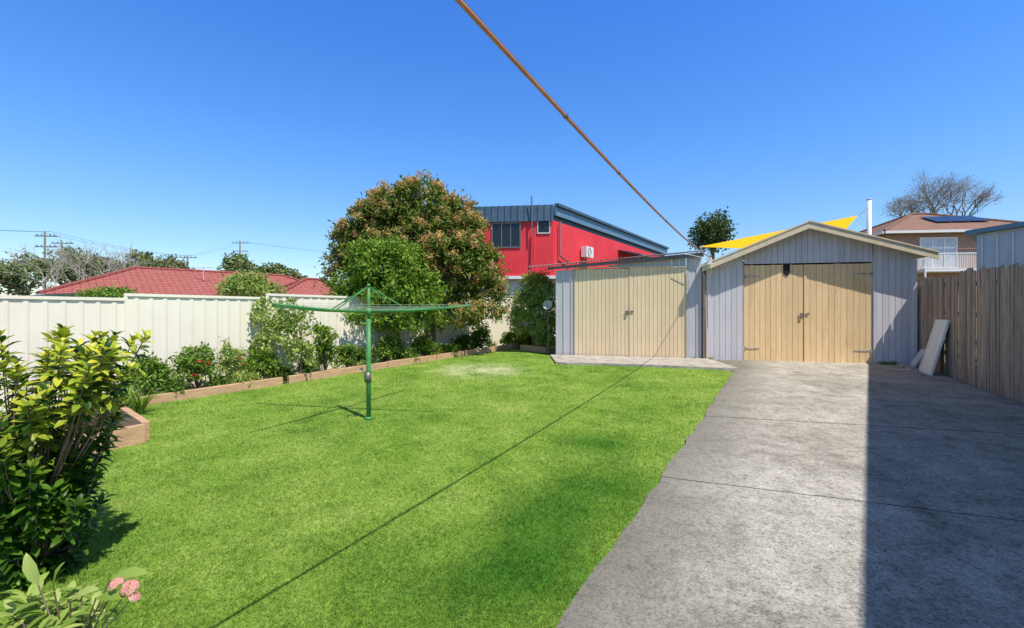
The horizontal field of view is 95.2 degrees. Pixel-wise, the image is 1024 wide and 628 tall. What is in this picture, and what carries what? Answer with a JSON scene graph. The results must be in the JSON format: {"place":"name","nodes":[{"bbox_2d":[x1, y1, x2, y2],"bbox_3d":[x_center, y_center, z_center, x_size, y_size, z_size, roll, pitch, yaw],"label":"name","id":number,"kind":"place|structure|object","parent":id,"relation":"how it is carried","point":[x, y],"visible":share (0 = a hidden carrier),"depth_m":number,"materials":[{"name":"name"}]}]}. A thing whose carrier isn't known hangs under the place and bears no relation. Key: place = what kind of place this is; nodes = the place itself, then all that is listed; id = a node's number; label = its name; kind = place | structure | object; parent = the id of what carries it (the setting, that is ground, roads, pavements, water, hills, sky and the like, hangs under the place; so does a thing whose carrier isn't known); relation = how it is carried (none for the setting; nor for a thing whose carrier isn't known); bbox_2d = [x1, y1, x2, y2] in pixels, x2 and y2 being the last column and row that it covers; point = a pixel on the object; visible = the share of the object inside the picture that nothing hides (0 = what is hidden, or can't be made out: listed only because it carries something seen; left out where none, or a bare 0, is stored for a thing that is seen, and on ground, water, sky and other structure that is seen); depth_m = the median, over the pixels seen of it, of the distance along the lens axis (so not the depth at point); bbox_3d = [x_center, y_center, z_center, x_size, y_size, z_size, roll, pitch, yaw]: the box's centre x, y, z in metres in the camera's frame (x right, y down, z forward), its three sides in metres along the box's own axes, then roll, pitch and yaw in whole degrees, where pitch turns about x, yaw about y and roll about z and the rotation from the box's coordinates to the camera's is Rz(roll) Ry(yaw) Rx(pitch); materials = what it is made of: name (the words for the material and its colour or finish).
{"place":"outdoors","nodes":[
{"label":"outdoors","id":0,"kind":"place"},
{"bbox_2d":[0,342,547,432],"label":"ground","id":1,"kind":"structure","parent":0,"point":[94,422],"depth_m":5.87,"materials":[{"name":"brown soil"}]},
{"bbox_2d":[94,392,138,423],"bbox_3d":[-4.996,1.147,5.801,0.697,0.416,0.708,0,0,0],"label":"strap leaf plant","id":2,"kind":"object","parent":1,"relation":"on","point":[113,415],"visible":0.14,"depth_m":5.72,"materials":[{"name":"green plant"}]},
{"bbox_2d":[122,382,150,402],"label":"strap leaf plant","id":3,"kind":"object","parent":1,"relation":"on","point":[129,388],"visible":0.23,"depth_m":6.69,"materials":[{"name":"green plant"}]},
{"bbox_2d":[155,376,191,394],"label":"shrub","id":4,"kind":"object","parent":1,"relation":"on","point":[178,385],"visible":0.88,"depth_m":7.08,"materials":[{"name":"green plant"}]},
{"bbox_2d":[202,373,234,386],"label":"shrub","id":5,"kind":"object","parent":1,"relation":"on","point":[220,380],"visible":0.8,"depth_m":7.61,"materials":[{"name":"green plant"}]},
{"bbox_2d":[228,370,264,384],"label":"shrub","id":6,"kind":"object","parent":1,"relation":"on","point":[246,376],"visible":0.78,"depth_m":7.90,"materials":[{"name":"green plant"}]},
{"bbox_2d":[235,343,284,379],"bbox_3d":[-4.522,0.897,8.433,0.870,0.769,0.901,0,0,0],"label":"shrub","id":7,"kind":"object","parent":1,"relation":"on","point":[264,362],"visible":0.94,"depth_m":8.36,"materials":[{"name":"green plant"}]},
{"bbox_2d":[246,295,320,373],"bbox_3d":[-4.255,0.483,8.755,1.279,1.691,1.087,0,0,-29],"label":"young tree","id":8,"kind":"object","parent":1,"relation":"on","point":[276,321],"visible":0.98,"depth_m":8.65,"materials":[{"name":"green plant"}]},
{"bbox_2d":[350,359,363,365],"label":"strap leaf plant","id":9,"kind":"object","parent":1,"relation":"on","point":[358,364],"visible":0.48,"depth_m":9.72,"materials":[{"name":"green plant"}]},
{"bbox_2d":[321,231,453,359],"bbox_3d":[-2.977,-0.355,11.040,2.948,3.162,2.296,0,0,-27],"label":"lemon tree","id":10,"kind":"object","parent":1,"relation":"on","point":[371,251],"visible":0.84,"depth_m":10.62,"materials":[{"name":"green plant"}]},
{"bbox_2d":[392,346,420,361],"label":"shrub","id":11,"kind":"object","parent":1,"relation":"on","point":[411,352],"visible":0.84,"depth_m":10.84,"materials":[{"name":"green plant"}]},
{"bbox_2d":[313,169,512,354],"bbox_3d":[-2.534,-1.324,12.825,5.232,5.002,3.635,0,0,0],"label":"mango tree","id":12,"kind":"object","parent":1,"relation":"on","point":[440,227],"visible":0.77,"depth_m":11.93,"materials":[{"name":"green plant"}]},
{"bbox_2d":[436,343,460,356],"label":"shrub","id":13,"kind":"object","parent":1,"relation":"on","point":[448,348],"visible":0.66,"depth_m":11.96,"materials":[{"name":"green plant"}]},
{"bbox_2d":[506,324,536,346],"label":"shrub","id":14,"kind":"object","parent":1,"relation":"on","point":[524,341],"visible":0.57,"depth_m":14.02,"materials":[{"name":"green plant"}]},
{"bbox_2d":[0,349,732,627],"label":"lawn","id":15,"kind":"structure","parent":0,"point":[422,376],"depth_m":3.95,"materials":[{"name":"green plant"}]},
{"bbox_2d":[0,553,148,627],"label":"geranium plant","id":16,"kind":"object","parent":15,"relation":"on","point":[59,616],"visible":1,"depth_m":1.88,"materials":[{"name":"green plant"}]},
{"bbox_2d":[0,323,154,598],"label":"gardenia shrub","id":17,"kind":"object","parent":15,"relation":"on","point":[43,504],"visible":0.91,"depth_m":2.52,"materials":[{"name":"green plant"}]},
{"bbox_2d":[126,386,168,414],"bbox_3d":[-4.946,1.142,6.233,0.709,0.386,0.789,0,0,0],"label":"strap leaf plant","id":18,"kind":"object","parent":15,"relation":"on","point":[142,404],"visible":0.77,"depth_m":6.20,"materials":[{"name":"green plant"}]},
{"bbox_2d":[287,362,387,382],"bbox_3d":[-3.369,1.166,9.263,0.075,0.254,2.186,0,0,36],"label":"timber edging","id":19,"kind":"object","parent":15,"relation":"on","point":[323,374],"visible":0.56,"depth_m":9.03,"materials":[{"name":"brown wood"}]},
{"bbox_2d":[273,284,471,419],"bbox_3d":[-1.838,0.503,5.990,2.185,1.785,1.659,0,0,-27],"label":"clothes hoist","id":20,"kind":"object","parent":15,"relation":"on","point":[368,311],"visible":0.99,"depth_m":5.96,"materials":[{"name":"green metal"}]},
{"bbox_2d":[386,352,456,367],"bbox_3d":[-2.066,1.091,11.027,0.075,0.254,2.186,0,0,36],"label":"timber edging","id":21,"kind":"object","parent":15,"relation":"on","point":[403,362],"visible":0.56,"depth_m":10.88,"materials":[{"name":"brown wood"}]},
{"bbox_2d":[457,344,508,356],"bbox_3d":[-0.771,1.016,12.797,0.075,0.254,2.186,0,0,36],"label":"timber edging","id":22,"kind":"object","parent":15,"relation":"on","point":[481,350],"visible":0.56,"depth_m":12.69,"materials":[{"name":"brown wood"}]},
{"bbox_2d":[505,269,555,346],"bbox_3d":[0.633,-0.065,13.098,1.715,2.417,1.271,0,0,0],"label":"climbing bush","id":23,"kind":"object","parent":15,"relation":"on","point":[535,290],"visible":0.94,"depth_m":12.87,"materials":[{"name":"green plant"}]},
{"bbox_2d":[520,345,546,352],"bbox_3d":[0.600,0.991,13.025,0.882,0.233,0.075,0,0,38],"label":"timber edging","id":24,"kind":"object","parent":15,"relation":"on","point":[533,348],"visible":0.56,"depth_m":12.98,"materials":[{"name":"brown wood"}]},
{"bbox_2d":[543,300,551,354],"bbox_3d":[0.940,0.379,12.256,0.212,1.492,0.218,0,0,-16],"label":"lamp post","id":25,"kind":"object","parent":15,"relation":"on","point":[547,304],"visible":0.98,"depth_m":12.32,"materials":[{"name":"metal"}]},
{"bbox_2d":[0,331,976,441],"bbox_3d":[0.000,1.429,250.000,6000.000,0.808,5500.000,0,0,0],"label":"ground","id":26,"kind":"structure","parent":0,"point":[552,350],"depth_m":12.75,"materials":[{"name":"brown soil"}]},
{"bbox_2d":[0,248,53,295],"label":"tree","id":27,"kind":"object","parent":26,"relation":"on","point":[24,288],"visible":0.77,"depth_m":49.34,"materials":[{"name":"green plant"}]},
{"bbox_2d":[0,242,73,288],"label":"bare tree","id":28,"kind":"object","parent":26,"relation":"on","point":[51,272],"visible":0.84,"depth_m":33.49,"materials":[{"name":"grey plant"}]},
{"bbox_2d":[35,232,57,288],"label":"power pole","id":29,"kind":"object","parent":26,"relation":"on","point":[44,236],"visible":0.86,"depth_m":47.99,"materials":[{"name":"brown wood"}]},
{"bbox_2d":[28,293,76,296],"bbox_3d":[-17.977,0.107,19.222,4.627,1.986,2.463,0,0,31],"label":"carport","id":30,"kind":"object","parent":26,"relation":"on","point":[65,295],"visible":0.04,"depth_m":17.76,"materials":[{"name":"white metal"}]},
{"bbox_2d":[15,245,104,287],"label":"tree","id":31,"kind":"object","parent":26,"relation":"on","point":[68,274],"visible":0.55,"depth_m":47.06,"materials":[{"name":"grey plant"}]},
{"bbox_2d":[51,240,73,281],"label":"power pole","id":32,"kind":"object","parent":26,"relation":"on","point":[60,245],"visible":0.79,"depth_m":60.04,"materials":[{"name":"brown wood"}]},
{"bbox_2d":[36,424,144,458],"bbox_3d":[-4.652,1.349,4.130,0.075,0.327,2.283,0,0,37],"label":"timber edging","id":33,"kind":"object","parent":26,"relation":"on","point":[132,435],"visible":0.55,"depth_m":4.92,"materials":[{"name":"brown wood"}]},
{"bbox_2d":[38,235,154,284],"bbox_3d":[-30.829,-3.301,34.612,6.316,4.700,5.932,0,0,16],"label":"bare tree","id":34,"kind":"object","parent":26,"relation":"on","point":[73,268],"visible":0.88,"depth_m":33.47,"materials":[{"name":"grey plant"}]},
{"bbox_2d":[76,256,122,278],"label":"tree","id":35,"kind":"object","parent":26,"relation":"on","point":[106,266],"visible":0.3,"depth_m":54.83,"materials":[{"name":"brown plant"}]},
{"bbox_2d":[63,283,137,297],"bbox_3d":[-11.331,0.115,12.995,1.761,1.971,1.458,0,0,0],"label":"tree","id":36,"kind":"object","parent":26,"relation":"on","point":[109,292],"visible":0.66,"depth_m":12.85,"materials":[{"name":"green plant"}]},
{"bbox_2d":[75,240,151,278],"bbox_3d":[-29.127,-3.189,33.850,5.759,4.471,3.978,0,0,0],"label":"bare tree","id":37,"kind":"object","parent":26,"relation":"on","point":[121,266],"visible":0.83,"depth_m":33.89,"materials":[{"name":"grey plant"}]},
{"bbox_2d":[102,389,155,409],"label":"strap leaf plant","id":38,"kind":"object","parent":26,"relation":"on","point":[123,402],"visible":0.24,"depth_m":6.08,"materials":[{"name":"green plant"}]},
{"bbox_2d":[117,402,149,440],"bbox_3d":[-4.760,1.281,5.745,1.916,0.302,0.075,0,0,40],"label":"timber edging","id":39,"kind":"object","parent":26,"relation":"on","point":[137,418],"visible":0.27,"depth_m":5.36,"materials":[{"name":"brown wood"}]},
{"bbox_2d":[124,249,162,267],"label":"tree","id":40,"kind":"object","parent":26,"relation":"on","point":[147,258],"visible":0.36,"depth_m":59.46,"materials":[{"name":"green plant"}]},
{"bbox_2d":[119,351,185,396],"bbox_3d":[-5.504,0.946,7.122,0.963,0.771,0.831,0,0,0],"label":"shrub","id":41,"kind":"object","parent":26,"relation":"on","point":[157,373],"visible":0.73,"depth_m":7.04,"materials":[{"name":"green plant"}]},
{"bbox_2d":[34,266,299,297],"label":"tiled house","id":42,"kind":"structure","parent":26,"relation":"on","point":[156,280],"depth_m":25.47,"materials":[{"name":"red tile"}]},
{"bbox_2d":[153,254,194,268],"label":"tree","id":43,"kind":"object","parent":26,"relation":"on","point":[170,262],"visible":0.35,"depth_m":64.33,"materials":[{"name":"green plant"}]},
{"bbox_2d":[169,341,222,388],"bbox_3d":[-5.196,0.862,7.670,0.918,0.824,0.893,0,0,0],"label":"shrub","id":44,"kind":"object","parent":26,"relation":"on","point":[195,368],"visible":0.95,"depth_m":7.55,"materials":[{"name":"green plant"}]},
{"bbox_2d":[132,377,282,405],"bbox_3d":[-4.815,1.247,7.360,0.075,0.259,2.378,0,0,38],"label":"timber edging","id":45,"kind":"object","parent":26,"relation":"on","point":[199,392],"visible":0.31,"depth_m":7.41,"materials":[{"name":"brown wood"}]},
{"bbox_2d":[215,337,249,378],"bbox_3d":[-4.811,0.815,8.048,0.549,0.877,0.601,0,0,0],"label":"shrub","id":46,"kind":"object","parent":26,"relation":"on","point":[232,356],"visible":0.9,"depth_m":7.95,"materials":[{"name":"green plant"}]},
{"bbox_2d":[215,250,259,271],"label":"tree","id":47,"kind":"object","parent":26,"relation":"on","point":[234,262],"visible":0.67,"depth_m":53.80,"materials":[{"name":"green plant"}]},
{"bbox_2d":[236,241,247,254],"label":"power pole","id":48,"kind":"object","parent":26,"relation":"on","point":[239,251],"visible":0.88,"depth_m":89.96,"materials":[{"name":"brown wood"}]},
{"bbox_2d":[0,230,320,255],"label":"power line","id":49,"kind":"object","parent":48,"relation":"attached to","point":[139,251],"visible":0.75,"depth_m":58.18,"materials":[{"name":"black metal"}]},
{"bbox_2d":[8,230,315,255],"bbox_3d":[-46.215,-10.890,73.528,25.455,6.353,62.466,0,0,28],"label":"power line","id":50,"kind":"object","parent":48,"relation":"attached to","point":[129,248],"visible":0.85,"depth_m":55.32,"materials":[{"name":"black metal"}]},
{"bbox_2d":[214,268,287,296],"bbox_3d":[-7.530,-0.111,13.563,1.797,2.421,1.763,0,0,42],"label":"tree","id":51,"kind":"object","parent":26,"relation":"on","point":[257,286],"visible":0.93,"depth_m":13.21,"materials":[{"name":"green plant"}]},
{"bbox_2d":[255,261,298,275],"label":"tree","id":52,"kind":"object","parent":26,"relation":"on","point":[273,268],"visible":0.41,"depth_m":58.85,"materials":[{"name":"green plant"}]},
{"bbox_2d":[0,293,555,414],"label":"fence","id":53,"kind":"object","parent":26,"relation":"on","point":[173,323],"visible":0.22,"depth_m":7.81,"materials":[{"name":"beige metal"}]},
{"bbox_2d":[265,365,294,380],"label":"shrub","id":54,"kind":"object","parent":26,"relation":"on","point":[283,371],"visible":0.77,"depth_m":8.66,"materials":[{"name":"green plant"}]},
{"bbox_2d":[277,269,302,278],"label":"tree","id":55,"kind":"object","parent":26,"relation":"on","point":[294,275],"visible":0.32,"depth_m":59.80,"materials":[{"name":"green plant"}]},
{"bbox_2d":[293,357,317,373],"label":"shrub","id":56,"kind":"object","parent":26,"relation":"on","point":[305,369],"visible":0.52,"depth_m":8.90,"materials":[{"name":"green plant"}]},
{"bbox_2d":[278,277,333,294],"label":"tiled house","id":57,"kind":"structure","parent":26,"relation":"on","point":[304,286],"depth_m":27.90,"materials":[{"name":"red tile"}]},
{"bbox_2d":[309,320,343,370],"bbox_3d":[-3.762,0.651,9.445,0.745,1.084,0.710,0,0,0],"label":"shrub","id":58,"kind":"object","parent":26,"relation":"on","point":[326,349],"visible":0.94,"depth_m":9.41,"materials":[{"name":"green plant"}]},
{"bbox_2d":[333,342,360,366],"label":"shrub","id":59,"kind":"object","parent":26,"relation":"on","point":[348,350],"visible":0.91,"depth_m":9.78,"materials":[{"name":"green plant"}]},
{"bbox_2d":[353,344,386,364],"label":"shrub","id":60,"kind":"object","parent":26,"relation":"on","point":[361,355],"visible":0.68,"depth_m":10.09,"materials":[{"name":"green plant"}]},
{"bbox_2d":[374,332,410,361],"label":"shrub","id":61,"kind":"object","parent":26,"relation":"on","point":[391,348],"visible":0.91,"depth_m":10.71,"materials":[{"name":"green plant"}]},
{"bbox_2d":[407,335,442,355],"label":"shrub","id":62,"kind":"object","parent":26,"relation":"on","point":[424,344],"visible":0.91,"depth_m":11.33,"materials":[{"name":"green plant"}]},
{"bbox_2d":[450,333,476,350],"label":"shrub","id":63,"kind":"object","parent":26,"relation":"on","point":[465,341],"visible":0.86,"depth_m":12.73,"materials":[{"name":"green plant"}]},
{"bbox_2d":[469,325,495,348],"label":"shrub","id":64,"kind":"object","parent":26,"relation":"on","point":[478,337],"visible":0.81,"depth_m":13.24,"materials":[{"name":"green plant"}]},
{"bbox_2d":[498,332,514,344],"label":"shrub","id":65,"kind":"object","parent":26,"relation":"on","point":[504,339],"visible":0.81,"depth_m":14.23,"materials":[{"name":"green plant"}]},
{"bbox_2d":[509,342,518,348],"bbox_3d":[0.070,0.956,13.913,0.075,0.221,0.448,0,0,35],"label":"timber edging","id":66,"kind":"object","parent":26,"relation":"on","point":[512,345],"visible":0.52,"depth_m":13.81,"materials":[{"name":"brown wood"}]},
{"bbox_2d":[532,324,555,347],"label":"shrub","id":67,"kind":"object","parent":26,"relation":"on","point":[542,340],"visible":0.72,"depth_m":12.74,"materials":[{"name":"green plant"}]},
{"bbox_2d":[429,195,668,297],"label":"red building","id":68,"kind":"structure","parent":26,"relation":"on","point":[524,237],"depth_m":25.36,"materials":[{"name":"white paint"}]},
{"bbox_2d":[492,222,520,247],"bbox_3d":[-0.318,-4.263,25.276,1.589,1.368,0.056,0,0,7],"label":"window","id":69,"kind":"structure","parent":68,"relation":"in","point":[507,234],"depth_m":25.28,"materials":[{"name":"grey glass"}]},
{"bbox_2d":[537,221,549,233],"bbox_3d":[1.695,-4.745,25.032,0.703,0.876,0.056,0,0,7],"label":"window","id":70,"kind":"structure","parent":68,"relation":"in","point":[543,227],"depth_m":25.04,"materials":[{"name":"white glass"}]},
{"bbox_2d":[528,250,706,357],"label":"storage shed","id":71,"kind":"structure","parent":26,"relation":"on","point":[653,308],"depth_m":11.67,"materials":[{"name":"grey paint"}]},
{"bbox_2d":[575,269,633,355],"bbox_3d":[2.325,-0.039,11.809,1.455,2.210,0.096,0,0,11],"label":"door","id":72,"kind":"structure","parent":71,"relation":"in","point":[617,280],"depth_m":11.81,"materials":[{"name":"beige paint"}]},
{"bbox_2d":[629,267,685,356],"bbox_3d":[3.594,-0.048,11.576,1.345,2.231,0.064,0,0,11],"label":"door","id":73,"kind":"structure","parent":71,"relation":"in","point":[648,286],"depth_m":11.56,"materials":[{"name":"beige paint"}]},
{"bbox_2d":[687,206,737,260],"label":"tree","id":74,"kind":"object","parent":26,"relation":"on","point":[715,230],"visible":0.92,"depth_m":68.94,"materials":[{"name":"green plant"}]},
{"bbox_2d":[700,220,939,363],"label":"garage","id":75,"kind":"structure","parent":26,"relation":"on","point":[812,291],"depth_m":10.86,"materials":[{"name":"grey paint"}]},
{"bbox_2d":[455,0,711,325],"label":"overhead cable","id":76,"kind":"object","parent":75,"relation":"attached to","point":[474,17],"visible":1,"depth_m":2.27,"materials":[{"name":"metal"}]},
{"bbox_2d":[742,265,808,361],"bbox_3d":[6.220,-0.019,11.044,1.451,2.288,0.096,0,0,11],"label":"door","id":77,"kind":"structure","parent":75,"relation":"in","point":[773,300],"depth_m":11.05,"materials":[{"name":"yellow paint"}]},
{"bbox_2d":[804,263,872,362],"bbox_3d":[7.540,-0.013,10.802,1.453,2.302,0.073,0,0,11],"label":"door","id":78,"kind":"structure","parent":75,"relation":"in","point":[837,297],"depth_m":10.78,"materials":[{"name":"yellow paint"}]},
{"bbox_2d":[866,198,871,234],"bbox_3d":[15.670,-2.003,20.500,0.218,6.107,0.219,0,0,0],"label":"sail post","id":79,"kind":"object","parent":26,"relation":"on","point":[869,216],"visible":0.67,"depth_m":20.42,"materials":[{"name":"white metal"}]},
{"bbox_2d":[700,208,867,248],"bbox_3d":[11.857,-3.502,19.075,7.940,2.367,1.878,0,0,-7],"label":"shade sail","id":80,"kind":"object","parent":79,"relation":"attached to","point":[845,223],"visible":0.34,"depth_m":19.62,"materials":[{"name":"yellow fabric"}]},
{"bbox_2d":[876,192,932,216],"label":"bare tree","id":81,"kind":"object","parent":26,"relation":"on","point":[908,207],"visible":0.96,"depth_m":61.36,"materials":[{"name":"brown plant"}]},
{"bbox_2d":[891,170,981,213],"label":"bare tree","id":82,"kind":"object","parent":26,"relation":"on","point":[926,196],"visible":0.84,"depth_m":61.21,"materials":[{"name":"brown plant"}]},
{"bbox_2d":[859,213,1022,330],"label":"brick house","id":83,"kind":"structure","parent":26,"relation":"on","point":[950,240],"depth_m":29.01,"materials":[{"name":"brown brick"}]},
{"bbox_2d":[919,237,957,267],"bbox_3d":[26.441,-3.800,28.972,2.120,1.920,0.056,0,0,7],"label":"window","id":84,"kind":"structure","parent":83,"relation":"in","point":[942,244],"depth_m":28.96,"materials":[{"name":"white glass"}]},
{"bbox_2d":[923,173,1005,215],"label":"bare tree","id":85,"kind":"object","parent":26,"relation":"on","point":[981,197],"visible":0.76,"depth_m":60.94,"materials":[{"name":"brown plant"}]},
{"bbox_2d":[917,263,1023,404],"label":"fence","id":86,"kind":"object","parent":26,"relation":"on","point":[989,356],"visible":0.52,"depth_m":7.85,"materials":[{"name":"wood"}]},
{"bbox_2d":[0,0,1023,294],"label":"sky","id":87,"kind":"structure","parent":0,"point":[179,127],"materials":[{"name":"blue"}]},
{"bbox_2d":[550,354,737,370],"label":"path","id":88,"kind":"structure","parent":0,"point":[683,363],"depth_m":10.75,"materials":[{"name":"concrete"}]},
{"bbox_2d":[556,356,1023,627],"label":"driveway","id":89,"kind":"structure","parent":0,"point":[790,494],"depth_m":3.35,"materials":[{"name":"concrete"}]},
{"bbox_2d":[898,364,908,367],"bbox_3d":[8.429,1.116,10.052,0.155,0.069,0.122,0,0,0],"label":"loose brick","id":90,"kind":"object","parent":89,"relation":"on","point":[903,365],"visible":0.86,"depth_m":10.01,"materials":[{"name":"concrete"}]},
{"bbox_2d":[909,349,924,366],"bbox_3d":[8.853,0.964,10.188,0.251,0.404,0.300,0,0,25],"label":"flat panel","id":91,"kind":"object","parent":89,"relation":"on","point":[916,360],"visible":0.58,"depth_m":10.15,"materials":[{"name":"grey paint"}]},
{"bbox_2d":[919,319,950,374],"bbox_3d":[8.397,0.653,9.297,0.309,1.090,0.620,0,0,25],"label":"flat panel","id":92,"kind":"object","parent":89,"relation":"on","point":[934,346],"visible":0.93,"depth_m":9.26,"materials":[{"name":"white paint"}]},
{"bbox_2d":[965,221,1023,298],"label":"clad shed","id":93,"kind":"structure","parent":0,"point":[998,245],"depth_m":15.09,"materials":[{"name":"blue paint"}]}
]}

